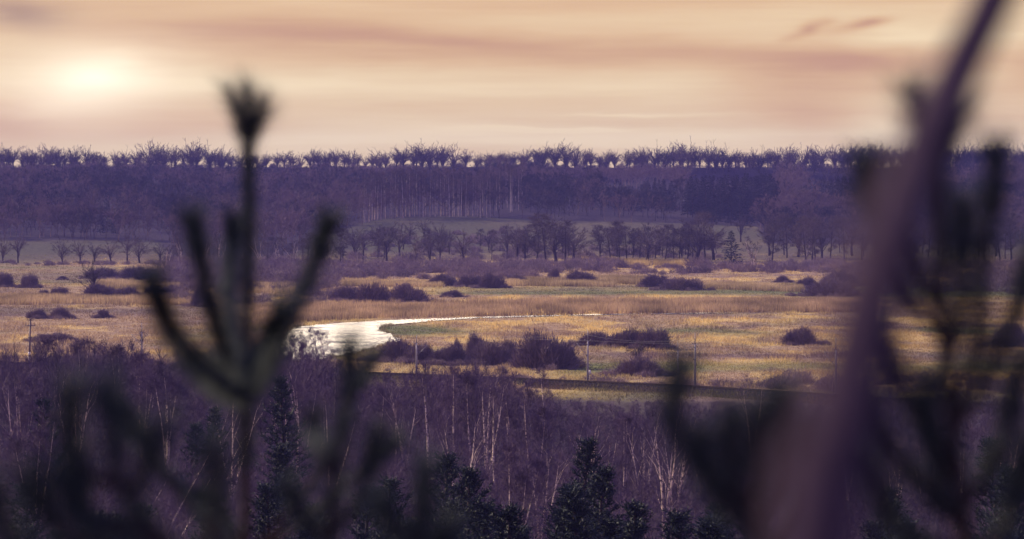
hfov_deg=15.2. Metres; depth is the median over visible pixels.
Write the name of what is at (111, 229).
spruce tree
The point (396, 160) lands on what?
bare tree
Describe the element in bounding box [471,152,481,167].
bare tree
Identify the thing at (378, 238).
bare tree
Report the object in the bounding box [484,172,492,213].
birch tree
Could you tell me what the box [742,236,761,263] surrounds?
birch tree
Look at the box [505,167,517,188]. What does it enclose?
birch tree
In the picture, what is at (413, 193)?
birch tree
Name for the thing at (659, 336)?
willow bush
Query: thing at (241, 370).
young pine
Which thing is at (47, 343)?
birch tree
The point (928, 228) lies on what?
bare tree
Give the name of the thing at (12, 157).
bare tree
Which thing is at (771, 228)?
bare tree
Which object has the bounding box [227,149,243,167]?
bare tree
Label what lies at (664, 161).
bare tree
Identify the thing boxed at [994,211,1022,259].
bare tree
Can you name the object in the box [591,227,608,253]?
bare tree
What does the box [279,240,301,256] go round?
bare tree
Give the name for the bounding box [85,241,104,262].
bare tree
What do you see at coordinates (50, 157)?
bare tree
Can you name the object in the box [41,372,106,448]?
birch tree
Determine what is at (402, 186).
birch tree
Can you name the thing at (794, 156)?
bare tree
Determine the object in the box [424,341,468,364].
willow bush
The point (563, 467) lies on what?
birch tree
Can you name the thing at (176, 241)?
bare tree
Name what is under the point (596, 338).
willow bush
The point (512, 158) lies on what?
bare tree
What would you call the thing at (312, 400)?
birch tree
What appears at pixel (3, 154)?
bare tree
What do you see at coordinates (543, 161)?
bare tree
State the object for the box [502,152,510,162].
bare tree
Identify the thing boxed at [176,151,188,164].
bare tree
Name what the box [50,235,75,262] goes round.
bare tree
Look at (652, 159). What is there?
bare tree
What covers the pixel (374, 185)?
birch tree
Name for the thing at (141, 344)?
railway mast
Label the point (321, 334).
birch tree
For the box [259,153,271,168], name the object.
bare tree
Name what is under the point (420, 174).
birch tree
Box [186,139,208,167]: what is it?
bare tree
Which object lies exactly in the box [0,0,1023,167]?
sky
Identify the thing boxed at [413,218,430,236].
bare tree
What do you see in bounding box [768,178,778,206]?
spruce tree
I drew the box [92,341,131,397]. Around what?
birch tree
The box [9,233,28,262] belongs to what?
bare tree
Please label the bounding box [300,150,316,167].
bare tree
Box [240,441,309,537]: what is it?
pine tree
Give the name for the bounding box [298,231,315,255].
bare tree
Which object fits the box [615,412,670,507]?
birch tree
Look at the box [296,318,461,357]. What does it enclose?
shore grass
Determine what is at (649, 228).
bare tree
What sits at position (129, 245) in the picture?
bare tree
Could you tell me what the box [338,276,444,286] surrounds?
reed bed
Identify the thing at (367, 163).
bare tree
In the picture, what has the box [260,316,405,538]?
young pine
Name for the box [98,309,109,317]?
willow bush
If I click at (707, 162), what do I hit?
bare tree
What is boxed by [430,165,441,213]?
birch tree
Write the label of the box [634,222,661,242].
bare tree
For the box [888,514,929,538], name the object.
pine tree
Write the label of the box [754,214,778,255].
bare tree
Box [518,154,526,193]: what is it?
birch tree
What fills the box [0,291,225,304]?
reed bed
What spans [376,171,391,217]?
birch tree
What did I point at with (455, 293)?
willow bush
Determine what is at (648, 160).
bare tree
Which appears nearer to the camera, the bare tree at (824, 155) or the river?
the river
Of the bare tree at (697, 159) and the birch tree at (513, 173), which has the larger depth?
the bare tree at (697, 159)
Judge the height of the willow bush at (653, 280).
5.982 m
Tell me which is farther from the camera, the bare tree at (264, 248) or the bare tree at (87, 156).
the bare tree at (87, 156)
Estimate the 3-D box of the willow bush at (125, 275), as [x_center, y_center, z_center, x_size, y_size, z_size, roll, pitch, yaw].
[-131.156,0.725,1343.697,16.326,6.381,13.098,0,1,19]
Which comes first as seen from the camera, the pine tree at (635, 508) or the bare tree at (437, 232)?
the pine tree at (635, 508)
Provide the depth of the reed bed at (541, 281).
1252.46 m
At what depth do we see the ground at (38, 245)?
1691.70 m
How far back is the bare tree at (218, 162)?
2781.06 m
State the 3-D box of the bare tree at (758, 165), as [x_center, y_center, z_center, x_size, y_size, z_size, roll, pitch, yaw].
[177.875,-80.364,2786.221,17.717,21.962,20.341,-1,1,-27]
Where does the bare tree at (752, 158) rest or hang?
on the ground at (38, 245)
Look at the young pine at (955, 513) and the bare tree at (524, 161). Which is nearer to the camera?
the young pine at (955, 513)
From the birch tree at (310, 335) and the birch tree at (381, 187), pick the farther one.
the birch tree at (381, 187)
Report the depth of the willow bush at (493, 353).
676.11 m
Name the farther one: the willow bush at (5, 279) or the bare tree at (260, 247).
the bare tree at (260, 247)
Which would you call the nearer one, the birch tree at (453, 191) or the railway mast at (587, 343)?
the railway mast at (587, 343)
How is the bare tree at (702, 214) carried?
on the ground at (38, 245)
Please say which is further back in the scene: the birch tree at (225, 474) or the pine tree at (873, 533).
the birch tree at (225, 474)
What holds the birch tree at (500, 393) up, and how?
on the ground at (38, 245)
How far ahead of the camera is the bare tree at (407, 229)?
1897.52 m
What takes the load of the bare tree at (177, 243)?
on the ground at (38, 245)
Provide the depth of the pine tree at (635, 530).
220.40 m
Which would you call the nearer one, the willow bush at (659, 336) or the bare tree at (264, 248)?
the willow bush at (659, 336)
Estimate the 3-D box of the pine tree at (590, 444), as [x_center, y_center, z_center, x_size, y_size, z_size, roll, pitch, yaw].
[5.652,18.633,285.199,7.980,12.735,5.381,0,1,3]
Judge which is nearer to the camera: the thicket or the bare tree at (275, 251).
the thicket
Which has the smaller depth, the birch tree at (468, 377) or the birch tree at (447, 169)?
the birch tree at (468, 377)
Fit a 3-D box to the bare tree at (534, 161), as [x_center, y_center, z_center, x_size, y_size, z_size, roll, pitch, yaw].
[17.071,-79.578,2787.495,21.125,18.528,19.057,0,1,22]
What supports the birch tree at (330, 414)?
on the ground at (38, 245)
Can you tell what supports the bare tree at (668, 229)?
on the ground at (38, 245)
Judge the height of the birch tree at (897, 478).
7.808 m
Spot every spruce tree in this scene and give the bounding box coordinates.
[96,215,104,233]
[110,218,117,233]
[680,176,697,215]
[680,181,694,216]
[710,196,722,224]
[717,231,744,264]
[745,199,755,224]
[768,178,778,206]
[774,181,780,199]
[838,176,849,206]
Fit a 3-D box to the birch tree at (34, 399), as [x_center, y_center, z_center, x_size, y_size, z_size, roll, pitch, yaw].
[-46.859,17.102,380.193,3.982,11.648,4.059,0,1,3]
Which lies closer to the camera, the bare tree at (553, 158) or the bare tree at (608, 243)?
the bare tree at (608, 243)
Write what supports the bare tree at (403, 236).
on the ground at (38, 245)
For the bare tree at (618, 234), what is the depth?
1690.60 m
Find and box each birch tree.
[0,365,29,434]
[0,402,62,530]
[5,388,40,439]
[23,387,57,457]
[27,333,64,396]
[40,352,74,405]
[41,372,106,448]
[66,336,100,385]
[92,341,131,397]
[119,348,152,406]
[120,359,167,456]
[132,363,190,462]
[150,460,177,508]
[152,371,189,455]
[171,436,223,525]
[181,481,229,536]
[182,453,230,536]
[200,394,275,491]
[264,365,295,430]
[269,385,294,427]
[272,351,335,436]
[283,334,309,378]
[287,379,310,467]
[296,325,323,373]
[301,385,334,435]
[303,382,371,477]
[309,328,332,380]
[322,347,341,413]
[359,174,371,221]
[359,181,370,222]
[366,168,375,219]
[367,181,373,221]
[368,386,396,423]
[371,174,382,219]
[373,372,436,468]
[374,181,380,216]
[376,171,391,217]
[376,173,380,210]
[377,368,397,387]
[378,178,386,198]
[381,174,390,218]
[385,397,406,455]
[387,168,394,203]
[389,179,395,210]
[392,170,399,197]
[395,166,401,216]
[396,168,409,216]
[397,173,405,217]
[402,359,441,460]
[403,172,410,215]
[406,165,414,216]
[410,175,415,215]
[410,177,417,216]
[411,165,423,196]
[414,169,423,194]
[419,168,428,215]
[422,396,502,487]
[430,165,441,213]
[437,170,444,215]
[439,361,468,462]
[441,166,448,214]
[443,167,454,216]
[443,431,460,454]
[448,167,459,215]
[448,177,456,215]
[451,368,488,467]
[455,172,462,215]
[456,167,468,216]
[464,366,520,481]
[474,170,482,216]
[475,172,483,217]
[475,384,515,485]
[482,365,521,438]
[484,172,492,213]
[486,154,495,171]
[489,434,562,525]
[496,156,504,174]
[503,164,511,207]
[503,378,560,498]
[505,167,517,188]
[506,164,514,211]
[514,431,574,538]
[515,170,521,209]
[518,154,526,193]
[519,163,525,202]
[533,366,552,419]
[561,407,619,487]
[580,244,598,255]
[583,426,626,468]
[608,410,646,503]
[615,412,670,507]
[623,384,708,538]
[626,444,655,492]
[645,407,710,514]
[730,369,780,433]
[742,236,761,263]
[884,450,909,499]
[960,436,975,482]
[976,421,1021,511]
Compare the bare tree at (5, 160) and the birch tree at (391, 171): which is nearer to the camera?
the birch tree at (391, 171)
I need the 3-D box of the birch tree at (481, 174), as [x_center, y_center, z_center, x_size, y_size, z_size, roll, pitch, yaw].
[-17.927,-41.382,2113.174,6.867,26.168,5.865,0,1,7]
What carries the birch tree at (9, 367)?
on the ground at (38, 245)
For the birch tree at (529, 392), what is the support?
on the ground at (38, 245)
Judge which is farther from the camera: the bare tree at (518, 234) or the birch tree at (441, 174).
the birch tree at (441, 174)
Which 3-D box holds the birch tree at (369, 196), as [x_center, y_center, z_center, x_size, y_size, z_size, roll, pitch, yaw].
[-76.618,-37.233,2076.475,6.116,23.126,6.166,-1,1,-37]
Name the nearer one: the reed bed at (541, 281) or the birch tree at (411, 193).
the reed bed at (541, 281)
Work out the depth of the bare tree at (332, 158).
2793.27 m
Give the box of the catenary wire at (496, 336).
[78,323,934,354]
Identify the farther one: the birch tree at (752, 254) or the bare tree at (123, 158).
the bare tree at (123, 158)
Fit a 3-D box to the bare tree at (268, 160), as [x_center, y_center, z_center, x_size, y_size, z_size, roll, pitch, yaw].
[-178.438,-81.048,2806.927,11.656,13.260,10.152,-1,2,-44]
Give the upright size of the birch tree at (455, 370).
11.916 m
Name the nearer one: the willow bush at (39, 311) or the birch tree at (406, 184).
the willow bush at (39, 311)
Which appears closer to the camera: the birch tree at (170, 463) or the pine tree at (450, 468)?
the pine tree at (450, 468)
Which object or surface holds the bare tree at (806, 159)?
on the ground at (38, 245)
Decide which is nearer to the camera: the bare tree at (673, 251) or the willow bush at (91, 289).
the willow bush at (91, 289)
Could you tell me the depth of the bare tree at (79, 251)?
1670.65 m
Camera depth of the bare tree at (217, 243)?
1660.73 m
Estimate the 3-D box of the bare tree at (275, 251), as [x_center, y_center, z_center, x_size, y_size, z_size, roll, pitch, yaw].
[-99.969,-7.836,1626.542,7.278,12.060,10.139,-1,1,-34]
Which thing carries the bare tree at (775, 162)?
on the ground at (38, 245)
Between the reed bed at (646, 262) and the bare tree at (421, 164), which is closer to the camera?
the reed bed at (646, 262)
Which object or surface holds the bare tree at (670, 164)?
on the ground at (38, 245)
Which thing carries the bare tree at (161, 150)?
on the ground at (38, 245)
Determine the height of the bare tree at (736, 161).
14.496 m
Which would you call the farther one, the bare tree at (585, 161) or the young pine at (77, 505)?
the bare tree at (585, 161)
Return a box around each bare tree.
[0,142,11,167]
[0,237,15,262]
[2,148,13,164]
[3,146,24,165]
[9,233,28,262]
[14,148,29,163]
[20,144,43,165]
[23,147,55,165]
[39,143,63,165]
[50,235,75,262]
[52,147,67,165]
[58,151,72,165]
[65,239,89,261]
[67,147,85,165]
[74,145,96,161]
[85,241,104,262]
[94,237,123,261]
[108,152,121,163]
[115,230,142,262]
[118,144,131,162]
[125,232,157,262]
[132,139,165,174]
[145,146,178,166]
[146,144,167,156]
[151,142,167,166]
[153,242,168,260]
[164,244,172,263]
[165,145,184,168]
[168,232,183,258]
[170,245,178,258]
[172,233,185,259]
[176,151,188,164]
[178,138,203,169]
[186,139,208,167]
[196,140,220,169]
[210,145,236,167]
[213,236,221,257]
[215,233,225,258]
[225,153,238,167]
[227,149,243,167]
[251,236,264,257]
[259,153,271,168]
[260,154,273,166]
[260,242,271,260]
[264,236,280,257]
[271,153,283,166]
[271,238,280,256]
[275,150,293,167]
[277,236,289,255]
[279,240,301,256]
[287,242,296,256]
[289,154,298,165]
[295,153,306,166]
[295,238,304,255]
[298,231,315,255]
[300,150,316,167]
[310,151,323,162]
[318,150,337,163]
[326,149,341,168]
[334,227,356,260]
[335,232,351,256]
[338,151,350,164]
[342,221,376,251]
[343,148,363,166]
[350,228,374,259]
[353,153,367,164]
[361,155,369,165]
[364,224,391,252]
[368,149,393,168]
[368,222,402,260]
[371,227,384,257]
[378,151,392,167]
[379,227,393,257]
[389,149,405,166]
[390,140,414,166]
[393,222,416,254]
[397,229,409,248]
[404,149,419,165]
[404,220,415,238]
[406,139,436,166]
[406,234,429,257]
[411,142,445,169]
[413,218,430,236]
[418,230,440,259]
[422,229,432,254]
[427,220,451,247]
[430,141,449,164]
[431,236,448,257]
[435,143,464,166]
[436,224,448,243]
[438,144,453,166]
[443,231,455,253]
[446,229,479,256]
[459,149,475,166]
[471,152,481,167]
[475,228,484,245]
[480,153,494,165]
[484,233,493,249]
[486,229,497,258]
[492,151,507,161]
[494,224,512,252]
[499,225,513,244]
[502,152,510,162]
[502,228,532,256]
[507,152,516,165]
[511,226,553,258]
[512,229,522,249]
[514,150,531,164]
[524,212,563,260]
[526,149,545,165]
[527,220,557,258]
[528,145,560,165]
[530,213,585,260]
[538,138,567,167]
[551,219,580,259]
[555,142,577,169]
[563,227,598,258]
[564,222,574,255]
[565,143,586,172]
[569,145,583,161]
[579,149,594,167]
[584,149,599,164]
[589,224,608,257]
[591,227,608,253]
[594,155,603,165]
[598,152,614,171]
[602,226,623,256]
[605,150,622,167]
[606,219,624,257]
[607,226,625,257]
[614,225,635,258]
[619,150,633,166]
[626,227,643,257]
[626,339,649,357]
[627,146,649,167]
[628,150,641,168]
[629,227,672,259]
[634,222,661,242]
[634,233,649,257]
[635,147,654,162]
[641,226,658,249]
[645,140,663,166]
[651,228,666,259]
[653,149,673,166]
[655,224,677,259]
[655,229,667,255]
[659,147,681,165]
[661,142,690,168]
[665,230,678,258]
[668,143,692,169]
[668,215,734,259]
[669,227,690,257]
[672,227,689,256]
[675,135,699,167]
[680,229,697,258]
[683,210,715,257]
[686,220,702,248]
[687,229,696,257]
[691,145,712,165]
[698,141,718,169]
[701,214,727,259]
[706,143,731,173]
[715,144,741,171]
[732,150,743,167]
[732,212,754,241]
[737,152,751,169]
[743,147,763,168]
[749,145,768,173]
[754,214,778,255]
[760,219,785,258]
[761,144,774,166]
[763,147,779,169]
[774,211,822,256]
[775,211,791,254]
[776,215,801,257]
[777,144,799,164]
[780,215,816,258]
[785,149,801,165]
[790,216,826,259]
[792,142,817,170]
[798,216,839,258]
[800,147,822,172]
[801,217,829,259]
[813,145,831,163]
[821,215,841,258]
[824,144,841,168]
[829,217,846,252]
[830,217,857,260]
[832,147,850,165]
[832,212,858,252]
[840,143,863,163]
[847,218,858,242]
[921,218,936,256]
[958,144,978,160]
[965,147,980,165]
[993,216,1016,259]
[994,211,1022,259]
[996,218,1014,258]
[1008,143,1022,161]
[1009,143,1023,163]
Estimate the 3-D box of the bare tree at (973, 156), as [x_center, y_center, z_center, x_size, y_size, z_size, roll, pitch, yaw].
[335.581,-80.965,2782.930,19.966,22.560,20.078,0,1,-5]
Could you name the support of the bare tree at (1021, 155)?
on the ground at (38, 245)
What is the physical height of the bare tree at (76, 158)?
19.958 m
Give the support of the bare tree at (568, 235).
on the ground at (38, 245)
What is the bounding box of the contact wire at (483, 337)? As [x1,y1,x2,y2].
[15,326,958,357]
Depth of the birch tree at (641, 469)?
377.42 m
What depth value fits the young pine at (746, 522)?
5.00 m
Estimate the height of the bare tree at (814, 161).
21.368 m
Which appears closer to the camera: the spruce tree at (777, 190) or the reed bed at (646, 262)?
the reed bed at (646, 262)
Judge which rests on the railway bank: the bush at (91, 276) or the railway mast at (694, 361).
the railway mast at (694, 361)
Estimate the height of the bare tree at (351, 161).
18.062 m
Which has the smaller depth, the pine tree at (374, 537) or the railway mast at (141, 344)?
the pine tree at (374, 537)
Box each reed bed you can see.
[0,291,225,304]
[96,277,180,290]
[251,294,835,324]
[252,280,296,293]
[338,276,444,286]
[504,275,617,286]
[581,256,692,265]
[593,273,650,284]
[699,280,804,291]
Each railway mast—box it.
[131,324,144,361]
[414,335,423,372]
[577,330,590,380]
[684,340,697,384]
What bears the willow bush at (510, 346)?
on the ground at (38, 245)
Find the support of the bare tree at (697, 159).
on the ground at (38, 245)
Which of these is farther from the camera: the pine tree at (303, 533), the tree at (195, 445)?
the tree at (195, 445)
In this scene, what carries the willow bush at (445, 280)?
on the ground at (38, 245)
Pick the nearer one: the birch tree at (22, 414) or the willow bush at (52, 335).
the birch tree at (22, 414)
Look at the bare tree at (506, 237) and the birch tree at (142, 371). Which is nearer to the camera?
the birch tree at (142, 371)
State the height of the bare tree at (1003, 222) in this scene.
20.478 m
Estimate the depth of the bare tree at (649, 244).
1669.91 m
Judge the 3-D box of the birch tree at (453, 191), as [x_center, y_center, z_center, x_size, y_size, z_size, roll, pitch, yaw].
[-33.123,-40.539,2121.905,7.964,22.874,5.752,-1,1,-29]
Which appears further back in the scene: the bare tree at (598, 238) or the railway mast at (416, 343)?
the bare tree at (598, 238)
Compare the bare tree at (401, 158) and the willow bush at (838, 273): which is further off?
the bare tree at (401, 158)
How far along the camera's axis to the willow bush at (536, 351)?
660.23 m
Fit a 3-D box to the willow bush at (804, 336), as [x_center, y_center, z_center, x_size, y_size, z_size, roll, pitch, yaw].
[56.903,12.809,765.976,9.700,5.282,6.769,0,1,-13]
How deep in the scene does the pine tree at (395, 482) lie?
260.42 m
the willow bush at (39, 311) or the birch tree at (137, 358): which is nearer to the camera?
the birch tree at (137, 358)
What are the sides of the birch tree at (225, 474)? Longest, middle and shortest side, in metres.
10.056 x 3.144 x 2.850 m
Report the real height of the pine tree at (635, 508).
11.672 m
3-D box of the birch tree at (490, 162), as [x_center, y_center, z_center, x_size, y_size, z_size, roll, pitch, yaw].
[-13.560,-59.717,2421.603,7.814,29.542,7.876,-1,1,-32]
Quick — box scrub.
[0,160,1023,393]
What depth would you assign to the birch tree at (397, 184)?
2109.93 m
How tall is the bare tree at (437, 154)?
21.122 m
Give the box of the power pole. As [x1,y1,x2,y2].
[23,318,34,359]
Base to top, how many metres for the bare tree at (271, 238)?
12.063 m
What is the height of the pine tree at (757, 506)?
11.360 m
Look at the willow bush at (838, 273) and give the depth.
1247.79 m
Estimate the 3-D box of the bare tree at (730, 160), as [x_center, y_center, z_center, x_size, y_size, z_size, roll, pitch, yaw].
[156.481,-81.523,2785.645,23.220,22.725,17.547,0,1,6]
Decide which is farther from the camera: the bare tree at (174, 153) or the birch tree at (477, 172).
the bare tree at (174, 153)
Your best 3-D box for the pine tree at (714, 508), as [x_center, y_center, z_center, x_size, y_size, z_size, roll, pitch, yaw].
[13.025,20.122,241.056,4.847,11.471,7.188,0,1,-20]
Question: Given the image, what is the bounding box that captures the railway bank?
[35,366,1002,411]
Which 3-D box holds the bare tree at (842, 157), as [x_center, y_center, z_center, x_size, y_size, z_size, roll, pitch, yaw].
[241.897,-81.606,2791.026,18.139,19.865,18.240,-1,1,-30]
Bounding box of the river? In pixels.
[287,313,685,357]
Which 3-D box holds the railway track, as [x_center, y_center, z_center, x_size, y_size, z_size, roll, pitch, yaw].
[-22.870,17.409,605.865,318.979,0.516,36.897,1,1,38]
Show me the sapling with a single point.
(827, 452)
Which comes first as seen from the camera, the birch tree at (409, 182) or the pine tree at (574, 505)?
the pine tree at (574, 505)
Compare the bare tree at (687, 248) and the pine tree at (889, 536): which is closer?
the pine tree at (889, 536)
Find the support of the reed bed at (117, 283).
on the ground at (38, 245)
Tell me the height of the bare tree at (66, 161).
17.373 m
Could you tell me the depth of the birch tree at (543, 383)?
470.57 m
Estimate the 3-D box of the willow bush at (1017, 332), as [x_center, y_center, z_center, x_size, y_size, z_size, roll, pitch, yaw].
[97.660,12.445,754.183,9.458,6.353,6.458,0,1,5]
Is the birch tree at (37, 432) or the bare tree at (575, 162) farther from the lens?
the bare tree at (575, 162)
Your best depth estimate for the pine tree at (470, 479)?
255.42 m
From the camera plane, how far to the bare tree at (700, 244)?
1672.54 m
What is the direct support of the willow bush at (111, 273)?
on the ground at (38, 245)
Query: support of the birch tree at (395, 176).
on the ground at (38, 245)
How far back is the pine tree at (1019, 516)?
250.09 m
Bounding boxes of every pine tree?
[3,482,46,538]
[5,397,85,498]
[125,502,156,538]
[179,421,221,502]
[186,497,240,538]
[188,405,238,491]
[235,479,294,538]
[239,373,313,483]
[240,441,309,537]
[290,515,336,538]
[304,502,324,530]
[343,484,384,538]
[355,475,413,537]
[368,530,396,538]
[401,449,476,538]
[430,497,471,538]
[443,462,498,538]
[454,495,498,538]
[480,500,536,538]
[511,523,533,538]
[538,435,620,538]
[539,482,589,538]
[547,482,609,538]
[579,463,632,537]
[593,515,622,538]
[612,518,655,538]
[614,498,654,538]
[654,506,697,538]
[684,515,735,538]
[694,503,734,538]
[703,512,740,538]
[733,481,775,538]
[862,519,890,538]
[864,486,912,537]
[869,499,910,538]
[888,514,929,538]
[953,435,1023,538]
[988,464,1023,537]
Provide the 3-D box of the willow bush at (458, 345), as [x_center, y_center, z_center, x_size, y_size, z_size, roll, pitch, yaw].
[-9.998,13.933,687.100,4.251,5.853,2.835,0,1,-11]
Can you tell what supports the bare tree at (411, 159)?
on the ground at (38, 245)
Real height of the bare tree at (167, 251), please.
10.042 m
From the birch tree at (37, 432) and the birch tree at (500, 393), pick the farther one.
the birch tree at (500, 393)
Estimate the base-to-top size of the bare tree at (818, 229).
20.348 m
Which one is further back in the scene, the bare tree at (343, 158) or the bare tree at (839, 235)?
the bare tree at (343, 158)
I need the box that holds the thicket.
[0,327,1023,538]
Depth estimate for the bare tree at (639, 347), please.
663.39 m
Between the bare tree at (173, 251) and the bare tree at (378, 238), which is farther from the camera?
the bare tree at (378, 238)
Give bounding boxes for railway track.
[11,362,997,407]
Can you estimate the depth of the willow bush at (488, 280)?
1219.92 m
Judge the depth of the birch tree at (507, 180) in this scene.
2230.02 m
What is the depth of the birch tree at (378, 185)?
2095.69 m
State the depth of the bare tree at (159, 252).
1650.50 m
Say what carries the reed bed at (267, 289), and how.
on the ground at (38, 245)
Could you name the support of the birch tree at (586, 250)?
on the ground at (38, 245)
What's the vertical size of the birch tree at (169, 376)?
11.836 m
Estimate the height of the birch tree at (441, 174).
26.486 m
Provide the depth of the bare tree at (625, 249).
1687.09 m
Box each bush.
[0,270,16,285]
[19,272,40,287]
[25,308,47,318]
[32,331,75,341]
[48,306,71,318]
[50,286,69,293]
[65,260,107,285]
[80,280,114,295]
[83,265,119,278]
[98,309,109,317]
[108,285,140,295]
[116,265,154,279]
[189,281,204,305]
[328,284,363,300]
[353,280,395,302]
[376,335,423,361]
[388,281,433,301]
[403,340,434,362]
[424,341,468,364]
[426,269,457,285]
[437,289,463,296]
[451,334,466,355]
[455,272,481,286]
[465,324,488,357]
[465,337,514,364]
[476,268,507,287]
[500,336,518,357]
[506,273,527,279]
[508,319,583,368]
[547,265,560,278]
[563,265,598,280]
[576,330,610,345]
[599,325,639,347]
[611,348,663,375]
[633,325,674,349]
[638,273,668,286]
[657,275,708,289]
[775,274,788,282]
[777,324,818,344]
[795,275,815,285]
[798,272,840,296]
[819,264,843,283]
[990,324,1023,346]
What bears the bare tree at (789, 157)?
on the ground at (38, 245)
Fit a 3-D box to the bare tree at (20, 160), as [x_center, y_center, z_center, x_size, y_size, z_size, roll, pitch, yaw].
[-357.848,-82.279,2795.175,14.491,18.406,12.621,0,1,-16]
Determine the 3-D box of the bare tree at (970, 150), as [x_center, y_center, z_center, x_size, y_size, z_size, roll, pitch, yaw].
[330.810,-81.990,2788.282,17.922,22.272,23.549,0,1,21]
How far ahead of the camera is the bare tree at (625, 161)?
2794.10 m
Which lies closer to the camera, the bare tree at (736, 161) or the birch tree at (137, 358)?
the birch tree at (137, 358)
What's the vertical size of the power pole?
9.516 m
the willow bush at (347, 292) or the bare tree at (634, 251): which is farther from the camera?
the bare tree at (634, 251)
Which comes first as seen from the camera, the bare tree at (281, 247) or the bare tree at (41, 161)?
the bare tree at (281, 247)
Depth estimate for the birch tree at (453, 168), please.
2124.37 m
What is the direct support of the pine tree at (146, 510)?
on the ground at (38, 245)
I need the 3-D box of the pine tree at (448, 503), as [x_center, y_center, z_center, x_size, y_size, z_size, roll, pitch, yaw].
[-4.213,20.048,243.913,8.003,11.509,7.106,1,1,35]
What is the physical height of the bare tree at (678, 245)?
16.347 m
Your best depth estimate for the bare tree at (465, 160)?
2794.02 m
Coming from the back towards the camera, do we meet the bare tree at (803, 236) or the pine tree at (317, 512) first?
the bare tree at (803, 236)
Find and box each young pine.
[0,343,251,538]
[116,54,420,538]
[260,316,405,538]
[348,435,479,538]
[642,324,808,538]
[823,46,1023,538]
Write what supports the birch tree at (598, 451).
on the ground at (38, 245)
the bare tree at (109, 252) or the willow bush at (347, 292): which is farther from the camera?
the bare tree at (109, 252)
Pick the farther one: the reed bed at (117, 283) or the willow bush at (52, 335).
the reed bed at (117, 283)
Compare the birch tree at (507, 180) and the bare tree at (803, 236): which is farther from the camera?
the birch tree at (507, 180)
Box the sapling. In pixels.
[776,0,1015,538]
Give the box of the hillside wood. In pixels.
[0,154,1023,248]
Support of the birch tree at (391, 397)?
on the ground at (38, 245)
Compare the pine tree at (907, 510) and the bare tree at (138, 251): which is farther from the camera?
the bare tree at (138, 251)
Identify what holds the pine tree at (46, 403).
on the ground at (38, 245)
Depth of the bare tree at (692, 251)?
1691.89 m
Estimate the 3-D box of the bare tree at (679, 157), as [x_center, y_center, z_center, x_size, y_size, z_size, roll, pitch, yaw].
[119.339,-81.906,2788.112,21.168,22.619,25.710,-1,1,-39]
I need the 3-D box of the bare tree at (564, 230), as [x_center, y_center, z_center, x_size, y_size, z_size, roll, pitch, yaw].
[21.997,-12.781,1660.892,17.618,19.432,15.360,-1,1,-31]
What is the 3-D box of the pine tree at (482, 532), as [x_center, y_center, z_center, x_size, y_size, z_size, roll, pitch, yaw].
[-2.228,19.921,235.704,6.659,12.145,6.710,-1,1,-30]
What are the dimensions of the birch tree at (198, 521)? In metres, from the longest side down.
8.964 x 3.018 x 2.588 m
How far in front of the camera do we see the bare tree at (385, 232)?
1707.20 m
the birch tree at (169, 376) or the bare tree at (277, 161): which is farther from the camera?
the bare tree at (277, 161)
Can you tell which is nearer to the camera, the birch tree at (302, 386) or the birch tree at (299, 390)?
the birch tree at (299, 390)
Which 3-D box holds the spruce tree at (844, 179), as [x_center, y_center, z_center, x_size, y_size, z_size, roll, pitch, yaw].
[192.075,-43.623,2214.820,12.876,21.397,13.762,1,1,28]
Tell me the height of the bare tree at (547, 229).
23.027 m
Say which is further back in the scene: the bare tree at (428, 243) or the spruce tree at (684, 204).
the spruce tree at (684, 204)
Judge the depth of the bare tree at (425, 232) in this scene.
1708.24 m
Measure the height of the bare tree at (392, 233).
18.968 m
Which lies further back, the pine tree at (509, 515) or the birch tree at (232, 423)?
the birch tree at (232, 423)
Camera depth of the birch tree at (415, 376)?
400.44 m
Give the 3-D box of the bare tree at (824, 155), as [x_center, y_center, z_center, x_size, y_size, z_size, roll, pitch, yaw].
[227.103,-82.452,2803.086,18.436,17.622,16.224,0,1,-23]
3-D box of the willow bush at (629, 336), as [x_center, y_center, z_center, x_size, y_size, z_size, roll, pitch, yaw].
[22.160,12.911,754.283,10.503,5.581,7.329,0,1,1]
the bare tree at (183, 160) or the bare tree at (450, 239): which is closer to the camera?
the bare tree at (450, 239)
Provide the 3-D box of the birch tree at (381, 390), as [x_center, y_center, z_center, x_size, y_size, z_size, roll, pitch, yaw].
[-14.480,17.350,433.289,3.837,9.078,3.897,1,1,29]
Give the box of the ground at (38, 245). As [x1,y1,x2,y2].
[0,167,1023,538]
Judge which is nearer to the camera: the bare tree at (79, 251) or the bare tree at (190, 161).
the bare tree at (79, 251)
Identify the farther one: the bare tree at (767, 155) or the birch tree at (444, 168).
the bare tree at (767, 155)
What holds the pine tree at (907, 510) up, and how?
on the ground at (38, 245)
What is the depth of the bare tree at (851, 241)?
1734.54 m
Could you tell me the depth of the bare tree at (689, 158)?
2799.78 m
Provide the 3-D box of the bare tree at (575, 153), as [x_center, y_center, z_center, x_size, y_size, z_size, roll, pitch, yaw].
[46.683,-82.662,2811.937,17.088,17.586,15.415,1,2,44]
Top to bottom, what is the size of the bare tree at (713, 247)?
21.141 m
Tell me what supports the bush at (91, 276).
on the ground at (38, 245)
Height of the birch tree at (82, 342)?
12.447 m
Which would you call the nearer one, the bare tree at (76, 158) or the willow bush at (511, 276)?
the willow bush at (511, 276)
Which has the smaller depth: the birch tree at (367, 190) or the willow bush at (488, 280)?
the willow bush at (488, 280)

